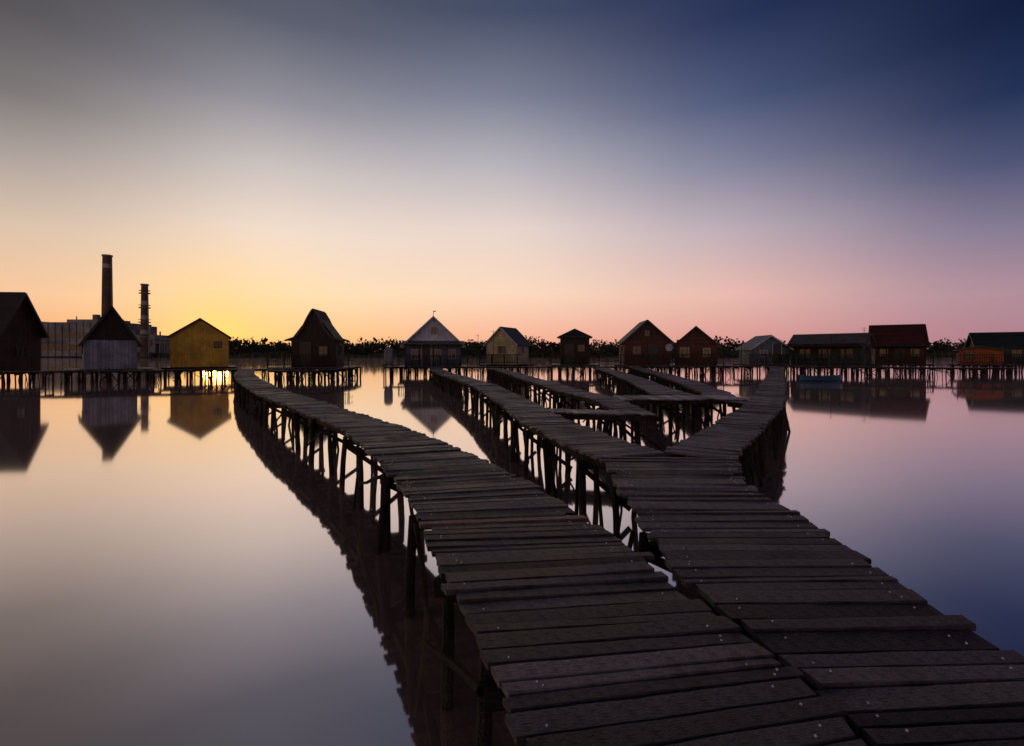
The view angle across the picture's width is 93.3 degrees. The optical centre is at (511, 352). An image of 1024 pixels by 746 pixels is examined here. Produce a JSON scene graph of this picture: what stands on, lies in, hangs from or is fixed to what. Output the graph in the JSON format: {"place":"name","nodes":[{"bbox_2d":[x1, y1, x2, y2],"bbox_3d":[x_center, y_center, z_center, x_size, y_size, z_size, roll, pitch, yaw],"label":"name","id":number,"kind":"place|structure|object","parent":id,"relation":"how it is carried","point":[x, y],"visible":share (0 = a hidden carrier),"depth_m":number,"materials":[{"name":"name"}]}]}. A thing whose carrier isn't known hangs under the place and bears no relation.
{"place":"outdoors","nodes":[
{"label":"outdoors","id":0,"kind":"place"},
{"bbox_2d":[46,354,946,357],"bbox_3d":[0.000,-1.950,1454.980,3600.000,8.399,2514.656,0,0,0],"label":"shore terrain","id":1,"kind":"structure","parent":0,"point":[365,357],"depth_m":205.43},
{"bbox_2d":[40,314,169,355],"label":"power station","id":2,"kind":"object","parent":1,"relation":"on","point":[66,338],"visible":0.35,"depth_m":212.00,"materials":[{"name":"concrete"}]},
{"bbox_2d":[101,254,112,315],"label":"smokestack","id":3,"kind":"object","parent":1,"relation":"on","point":[107,289],"visible":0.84,"depth_m":198.65,"materials":[{"name":"brick"}]},
{"bbox_2d":[138,284,150,356],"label":"smokestack","id":4,"kind":"object","parent":1,"relation":"on","point":[144,322],"visible":1,"depth_m":198.92,"materials":[{"name":"concrete"}]},
{"bbox_2d":[229,347,960,357],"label":"shrub belt","id":5,"kind":"object","parent":1,"relation":"on","point":[734,354],"visible":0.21,"depth_m":209.51,"materials":[{"name":"green plant"}]},
{"bbox_2d":[229,335,963,355],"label":"tree line","id":6,"kind":"object","parent":1,"relation":"on","point":[371,346],"visible":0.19,"depth_m":217.35,"materials":[{"name":"green plant"}]},
{"bbox_2d":[40,352,956,357],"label":"reed bank","id":7,"kind":"structure","parent":0,"point":[395,355],"depth_m":202.82,"materials":[{"name":"brown plant"}]},
{"bbox_2d":[0,357,1023,745],"bbox_3d":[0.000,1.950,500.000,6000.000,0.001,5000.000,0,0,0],"label":"water","id":8,"kind":"structure","parent":0,"point":[190,563],"depth_m":5.25,"materials":[{"name":"purple liquid"}]},
{"bbox_2d":[0,292,49,383],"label":"brown stilt hut","id":9,"kind":"object","parent":8,"relation":"in","point":[23,331],"visible":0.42,"depth_m":32.16,"materials":[{"name":"brown wood"}]},
{"bbox_2d":[17,347,24,355],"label":"window panes","id":10,"kind":"structure","parent":9,"relation":"in","point":[18,348],"depth_m":32.22,"materials":[{"name":"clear glass"}]},
{"bbox_2d":[16,346,26,356],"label":"window frames","id":11,"kind":"structure","parent":9,"relation":"in","point":[16,346],"depth_m":32.26,"materials":[{"name":"brown wood"}]},
{"bbox_2d":[64,305,157,383],"bbox_3d":[-27.558,-0.157,33.209,4.725,6.025,4.488,0,0,-43],"label":"grey stilt hut","id":12,"kind":"object","parent":8,"relation":"in","point":[110,341],"visible":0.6,"depth_m":32.03,"materials":[{"name":"grey wood"}]},
{"bbox_2d":[0,368,333,384],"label":"wooden boardwalk","id":13,"kind":"structure","parent":8,"relation":"in","point":[85,372],"depth_m":30.86,"materials":[{"name":"brown wood"}]},
{"bbox_2d":[161,318,236,379],"bbox_3d":[-24.690,0.083,38.454,4.884,5.545,4.487,0,0,-31],"label":"yellow stilt hut","id":14,"kind":"object","parent":8,"relation":"in","point":[199,343],"visible":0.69,"depth_m":36.91,"materials":[{"name":"yellow wood"}]},
{"bbox_2d":[215,342,220,346],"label":"window panes","id":15,"kind":"structure","parent":14,"relation":"in","point":[217,344],"depth_m":37.55,"materials":[{"name":"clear glass"}]},
{"bbox_2d":[267,370,322,383],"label":"wooden boardwalk","id":16,"kind":"structure","parent":8,"relation":"in","point":[302,371],"depth_m":31.12,"materials":[{"name":"brown wood"}]},
{"bbox_2d":[267,308,361,379],"bbox_3d":[-15.239,-0.272,37.715,6.141,6.256,4.287,0,0,-6],"label":"thatched stilt hut","id":17,"kind":"object","parent":8,"relation":"in","point":[317,340],"visible":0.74,"depth_m":36.90,"materials":[{"name":"brown wood"}]},
{"bbox_2d":[300,342,309,366],"bbox_3d":[-15.747,0.090,36.837,0.760,1.880,0.027,0,0,-6],"label":"door","id":18,"kind":"structure","parent":17,"relation":"in","point":[304,346],"depth_m":36.82,"materials":[{"name":"brown wood"}]},
{"bbox_2d":[299,341,341,366],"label":"window frames","id":19,"kind":"structure","parent":17,"relation":"in","point":[340,346],"depth_m":36.84,"materials":[{"name":"brown wood"}]},
{"bbox_2d":[319,346,326,355],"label":"window panes","id":20,"kind":"structure","parent":17,"relation":"in","point":[322,349],"depth_m":36.97,"materials":[{"name":"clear glass"}]},
{"bbox_2d":[321,367,356,381],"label":"wooden boardwalk","id":21,"kind":"structure","parent":8,"relation":"in","point":[334,370],"depth_m":34.46,"materials":[{"name":"brown wood"}]},
{"bbox_2d":[383,348,393,376],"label":"small stilt outhouse","id":22,"kind":"structure","parent":8,"relation":"in","point":[388,356],"depth_m":40.03,"materials":[{"name":"grey wood"}]},
{"bbox_2d":[398,310,467,375],"bbox_3d":[-7.205,-0.457,44.513,6.081,6.626,5.732,0,0,-9],"label":"white stilt hut","id":23,"kind":"object","parent":8,"relation":"in","point":[432,341],"visible":0.66,"depth_m":42.85,"materials":[{"name":"white wood"}]},
{"bbox_2d":[422,345,430,365],"bbox_3d":[-7.590,0.190,42.887,0.760,1.880,0.027,0,0,-9],"label":"door","id":24,"kind":"structure","parent":23,"relation":"in","point":[425,348],"depth_m":42.87,"materials":[{"name":"wood"}]},
{"bbox_2d":[411,327,454,358],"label":"window frames","id":25,"kind":"structure","parent":23,"relation":"in","point":[430,327],"depth_m":42.94,"materials":[{"name":"white wood"}]},
{"bbox_2d":[412,327,454,358],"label":"window panes","id":26,"kind":"structure","parent":23,"relation":"in","point":[433,329],"depth_m":43.00,"materials":[{"name":"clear glass"}]},
{"bbox_2d":[479,326,533,373],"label":"cream stilt hut","id":27,"kind":"object","parent":8,"relation":"in","point":[511,346],"visible":0.75,"depth_m":45.18,"materials":[{"name":"beige wood"}]},
{"bbox_2d":[497,345,523,353],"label":"window frames","id":28,"kind":"structure","parent":27,"relation":"in","point":[505,345],"depth_m":45.26,"materials":[{"name":"brown wood"}]},
{"bbox_2d":[498,346,523,353],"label":"window panes","id":29,"kind":"structure","parent":27,"relation":"in","point":[501,349],"depth_m":45.13,"materials":[{"name":"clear glass"}]},
{"bbox_2d":[429,367,663,527],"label":"wooden boardwalk","id":30,"kind":"structure","parent":8,"relation":"in","point":[586,447],"depth_m":7.44,"materials":[{"name":"brown wood"}]},
{"bbox_2d":[233,369,866,745],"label":"wooden boardwalk","id":31,"kind":"structure","parent":8,"relation":"in","point":[584,632],"depth_m":2.06,"materials":[{"name":"brown wood"}]},
{"bbox_2d":[487,368,645,444],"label":"wooden boardwalk","id":32,"kind":"structure","parent":8,"relation":"in","point":[558,391],"depth_m":14.23,"materials":[{"name":"brown wood"}]},
{"bbox_2d":[384,366,760,377],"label":"wooden boardwalk","id":33,"kind":"structure","parent":8,"relation":"in","point":[584,367],"depth_m":40.09,"materials":[{"name":"brown wood"}]},
{"bbox_2d":[550,329,599,373],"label":"dark stilt hut","id":34,"kind":"object","parent":8,"relation":"in","point":[574,348],"visible":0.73,"depth_m":44.92,"materials":[{"name":"brown wood"}]},
{"bbox_2d":[565,344,572,363],"bbox_3d":[5.342,0.090,45.048,0.760,1.880,0.027,0,0,7],"label":"door","id":35,"kind":"structure","parent":34,"relation":"in","point":[568,347],"depth_m":45.03,"materials":[{"name":"brown wood"}]},
{"bbox_2d":[578,345,583,350],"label":"window panes","id":36,"kind":"structure","parent":34,"relation":"in","point":[580,347],"depth_m":44.91,"materials":[{"name":"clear glass"}]},
{"bbox_2d":[573,343,589,363],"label":"window frames","id":37,"kind":"structure","parent":34,"relation":"in","point":[573,343],"depth_m":44.92,"materials":[{"name":"brown wood"}]},
{"bbox_2d":[548,408,661,458],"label":"wooden boardwalk","id":38,"kind":"structure","parent":8,"relation":"in","point":[620,418],"depth_m":8.88,"materials":[{"name":"brown wood"}]},
{"bbox_2d":[595,368,693,424],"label":"wooden boardwalk","id":39,"kind":"structure","parent":8,"relation":"in","point":[623,381],"depth_m":18.64,"materials":[{"name":"brown wood"}]},
{"bbox_2d":[614,319,679,375],"bbox_3d":[12.174,-0.058,44.441,5.319,5.825,4.890,0,0,5],"label":"redbrown stilt hut","id":40,"kind":"object","parent":8,"relation":"in","point":[647,342],"visible":0.77,"depth_m":42.90,"materials":[{"name":"brown wood"}]},
{"bbox_2d":[620,330,657,364],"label":"window frames","id":41,"kind":"structure","parent":40,"relation":"in","point":[644,330],"depth_m":42.89,"materials":[{"name":"brown wood"}]},
{"bbox_2d":[633,331,648,353],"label":"window panes","id":42,"kind":"structure","parent":40,"relation":"in","point":[636,349],"depth_m":43.00,"materials":[{"name":"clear glass"}]},
{"bbox_2d":[649,343,656,364],"bbox_3d":[12.505,0.090,42.882,0.760,1.880,0.027,0,0,5],"label":"door","id":43,"kind":"structure","parent":40,"relation":"in","point":[652,346],"depth_m":42.86,"materials":[{"name":"brown wood"}]},
{"bbox_2d":[627,366,735,426],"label":"wooden boardwalk","id":44,"kind":"structure","parent":8,"relation":"in","point":[695,387],"depth_m":17.57,"materials":[{"name":"brown wood"}]},
{"bbox_2d":[613,395,750,435],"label":"wooden boardwalk","id":45,"kind":"structure","parent":8,"relation":"in","point":[703,401],"depth_m":11.57,"materials":[{"name":"brown wood"}]},
{"bbox_2d":[670,326,725,375],"bbox_3d":[16.816,0.218,44.312,4.705,5.276,4.682,0,0,19],"label":"brown stilt hut","id":46,"kind":"object","parent":8,"relation":"in","point":[695,346],"visible":0.56,"depth_m":42.87,"materials":[{"name":"brown wood"}]},
{"bbox_2d":[674,347,710,357],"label":"window frames","id":47,"kind":"structure","parent":46,"relation":"in","point":[680,347],"depth_m":42.73,"materials":[{"name":"brown wood"}]},
{"bbox_2d":[680,348,709,356],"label":"window panes","id":48,"kind":"structure","parent":46,"relation":"in","point":[706,351],"depth_m":43.20,"materials":[{"name":"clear glass"}]},
{"bbox_2d":[664,366,790,486],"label":"wooden boardwalk","id":49,"kind":"structure","parent":8,"relation":"in","point":[735,433],"depth_m":7.57,"materials":[{"name":"brown wood"}]},
{"bbox_2d":[741,343,741,374],"bbox_3d":[19.900,0.850,41.998,0.400,3.401,0.073,0,0,0],"label":"mooring pole","id":50,"kind":"object","parent":8,"relation":"in","point":[741,358],"visible":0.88,"depth_m":41.98,"materials":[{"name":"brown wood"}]},
{"bbox_2d":[725,401,768,442],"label":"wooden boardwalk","id":51,"kind":"structure","parent":8,"relation":"in","point":[739,404],"depth_m":10.85,"materials":[{"name":"brown wood"}]},
{"bbox_2d":[733,335,798,373],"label":"grey roof stilt hut","id":52,"kind":"object","parent":8,"relation":"in","point":[765,350],"visible":0.71,"depth_m":45.82,"materials":[{"name":"wood"}]},
{"bbox_2d":[744,350,766,356],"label":"window panes","id":53,"kind":"structure","parent":52,"relation":"in","point":[765,351],"depth_m":45.88,"materials":[{"name":"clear glass"}]},
{"bbox_2d":[743,344,781,363],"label":"window frames","id":54,"kind":"structure","parent":52,"relation":"in","point":[772,344],"depth_m":45.81,"materials":[{"name":"wood"}]},
{"bbox_2d":[773,344,780,363],"bbox_3d":[25.081,0.090,45.754,0.760,1.880,0.027,0,0,5],"label":"door","id":55,"kind":"structure","parent":52,"relation":"in","point":[776,347],"depth_m":45.74,"materials":[{"name":"brown wood"}]},
{"bbox_2d":[599,456,1023,745],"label":"wooden boardwalk","id":56,"kind":"structure","parent":8,"relation":"in","point":[881,657],"depth_m":2.11,"materials":[{"name":"brown wood"}]},
{"bbox_2d":[796,374,841,381],"bbox_3d":[20.900,1.738,32.800,2.800,0.544,1.099,0,0,8],"label":"rowing boat","id":57,"kind":"object","parent":8,"relation":"on","point":[819,378],"visible":0.88,"depth_m":32.48,"materials":[{"name":"blue paint"}]},
{"bbox_2d":[780,333,878,375],"bbox_3d":[29.438,0.278,44.783,5.388,5.155,6.741,0,0,-43],"label":"green stilt hut","id":58,"kind":"object","parent":8,"relation":"in","point":[851,349],"visible":0.69,"depth_m":43.79,"materials":[{"name":"grey wood"}]},
{"bbox_2d":[799,346,868,358],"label":"window frames","id":59,"kind":"structure","parent":58,"relation":"in","point":[866,346],"depth_m":43.33,"materials":[{"name":"brown wood"}]},
{"bbox_2d":[800,346,867,357],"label":"window panes","id":60,"kind":"structure","parent":58,"relation":"in","point":[827,351],"depth_m":43.82,"materials":[{"name":"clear glass"}]},
{"bbox_2d":[830,336,830,375],"bbox_3d":[27.000,0.450,41.002,0.400,4.201,0.077,0,0,0],"label":"mooring pole","id":61,"kind":"object","parent":8,"relation":"in","point":[830,355],"visible":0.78,"depth_m":40.99,"materials":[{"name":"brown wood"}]},
{"bbox_2d":[763,366,1015,378],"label":"wooden boardwalk","id":62,"kind":"structure","parent":8,"relation":"in","point":[929,369],"depth_m":38.29,"materials":[{"name":"brown wood"}]},
{"bbox_2d":[868,324,934,373],"bbox_3d":[39.215,-0.032,49.189,4.971,5.776,5.582,0,0,33],"label":"red roof stilt hut","id":63,"kind":"object","parent":8,"relation":"in","point":[905,345],"visible":0.67,"depth_m":48.00,"materials":[{"name":"brown wood"}]},
{"bbox_2d":[872,348,919,362],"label":"window frames","id":64,"kind":"structure","parent":63,"relation":"in","point":[872,348],"depth_m":47.62,"materials":[{"name":"brown wood"}]},
{"bbox_2d":[894,348,903,362],"bbox_3d":[38.362,0.090,47.864,0.760,1.880,0.027,0,0,33],"label":"door","id":65,"kind":"structure","parent":63,"relation":"in","point":[896,350],"depth_m":47.89,"materials":[{"name":"brown wood"}]},
{"bbox_2d":[880,349,919,355],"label":"window panes","id":66,"kind":"structure","parent":63,"relation":"in","point":[882,351],"depth_m":47.41,"materials":[{"name":"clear glass"}]},
{"bbox_2d":[949,345,1014,374],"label":"orange stilt hut","id":67,"kind":"object","parent":8,"relation":"in","point":[981,356],"visible":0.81,"depth_m":45.05,"materials":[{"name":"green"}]},
{"bbox_2d":[957,346,1002,358],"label":"window frames","id":68,"kind":"structure","parent":67,"relation":"in","point":[957,346],"depth_m":45.85,"materials":[{"name":"brown wood"}]},
{"bbox_2d":[965,347,1001,358],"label":"window panes","id":69,"kind":"structure","parent":67,"relation":"in","point":[1001,347],"depth_m":45.76,"materials":[{"name":"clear glass"}]},
{"bbox_2d":[964,332,1023,372],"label":"teal stilt hut","id":70,"kind":"object","parent":8,"relation":"in","point":[1012,342],"visible":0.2,"depth_m":47.91,"materials":[{"name":"green"}]},
{"bbox_2d":[1011,349,1022,357],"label":"window frames","id":71,"kind":"structure","parent":70,"relation":"in","point":[1011,349],"depth_m":46.82,"materials":[{"name":"brown wood"}]},
{"bbox_2d":[1012,350,1021,356],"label":"window panes","id":72,"kind":"structure","parent":70,"relation":"in","point":[1013,351],"depth_m":46.87,"materials":[{"name":"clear glass"}]},
{"bbox_2d":[0,0,1023,349],"label":"sky","id":73,"kind":"structure","parent":0,"point":[744,170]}
]}

